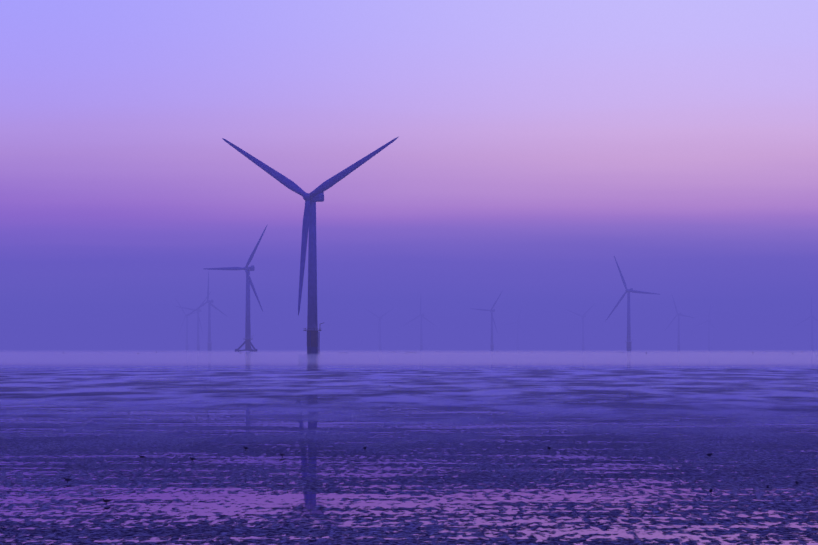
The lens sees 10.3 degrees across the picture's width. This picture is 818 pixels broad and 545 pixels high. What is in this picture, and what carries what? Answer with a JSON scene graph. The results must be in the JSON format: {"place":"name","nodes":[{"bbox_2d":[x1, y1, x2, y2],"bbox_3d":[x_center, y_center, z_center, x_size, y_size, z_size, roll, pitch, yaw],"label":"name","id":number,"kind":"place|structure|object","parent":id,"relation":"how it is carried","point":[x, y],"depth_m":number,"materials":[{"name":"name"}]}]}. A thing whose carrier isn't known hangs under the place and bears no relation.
{"place":"outdoors","nodes":[
{"label":"outdoors","id":0,"kind":"place"},
{"bbox_2d":[0,350,817,544],"bbox_3d":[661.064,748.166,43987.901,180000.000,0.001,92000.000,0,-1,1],"label":"sea","id":1,"kind":"structure","parent":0,"point":[456,443],"depth_m":104.29,"materials":[{"name":"liquid"}]},
{"bbox_2d":[175,298,196,349],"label":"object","id":2,"kind":"structure","parent":1,"relation":"on","point":[187,346],"depth_m":12970.15,"materials":[{"name":"white paint"}]},
{"bbox_2d":[176,292,210,349],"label":"wind turbine tower","id":3,"kind":"structure","parent":1,"relation":"on","point":[198,321],"depth_m":11295.17,"materials":[{"name":"white metal"}]},
{"bbox_2d":[185,272,225,350],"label":"wind turbine tower","id":4,"kind":"structure","parent":1,"relation":"on","point":[210,304],"depth_m":9628.25,"materials":[{"name":"white metal"}]},
{"bbox_2d":[204,226,266,351],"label":"wind turbine tower","id":5,"kind":"structure","parent":1,"relation":"on","point":[247,339],"depth_m":4945.18,"materials":[{"name":"white metal"}]},
{"bbox_2d":[222,137,397,352],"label":"wind turbine tower","id":6,"kind":"structure","parent":1,"relation":"on","point":[313,197],"depth_m":2625.89,"materials":[{"name":"white metal"}]},
{"bbox_2d":[365,308,393,349],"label":"wind turbine tower","id":7,"kind":"structure","parent":1,"relation":"on","point":[379,331],"depth_m":13914.61,"materials":[{"name":"white metal"}]},
{"bbox_2d":[403,298,435,349],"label":"wind turbine tower","id":8,"kind":"structure","parent":1,"relation":"on","point":[421,342],"depth_m":12497.12,"materials":[{"name":"white metal"}]},
{"bbox_2d":[470,290,502,350],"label":"wind turbine","id":9,"kind":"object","parent":1,"relation":"on","point":[492,344],"depth_m":9437.50,"materials":[{"name":"white paint"}]},
{"bbox_2d":[504,306,525,349],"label":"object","id":10,"kind":"structure","parent":1,"relation":"on","point":[517,322],"depth_m":16457.66,"materials":[{"name":"white paint"}]},
{"bbox_2d":[566,305,592,349],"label":"wind turbine tower","id":11,"kind":"structure","parent":1,"relation":"on","point":[583,316],"depth_m":13286.68,"materials":[{"name":"white metal"}]},
{"bbox_2d":[606,256,659,350],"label":"wind turbine","id":12,"kind":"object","parent":1,"relation":"on","point":[627,291],"depth_m":6792.77,"materials":[{"name":"white paint"}]},
{"bbox_2d":[665,295,694,349],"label":"wind turbine tower","id":13,"kind":"structure","parent":1,"relation":"on","point":[679,344],"depth_m":11320.77,"materials":[{"name":"white metal"}]},
{"bbox_2d":[693,306,718,349],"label":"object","id":14,"kind":"structure","parent":1,"relation":"on","point":[709,323],"depth_m":15603.94,"materials":[{"name":"white paint"}]},
{"bbox_2d":[794,296,817,349],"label":"wind turbine tower","id":15,"kind":"structure","parent":1,"relation":"on","point":[812,318],"depth_m":13277.41,"materials":[{"name":"white metal"}]},
{"bbox_2d":[0,0,817,349],"label":"sky","id":16,"kind":"structure","parent":0,"point":[539,144],"materials":[{"name":"purple"}]}
]}

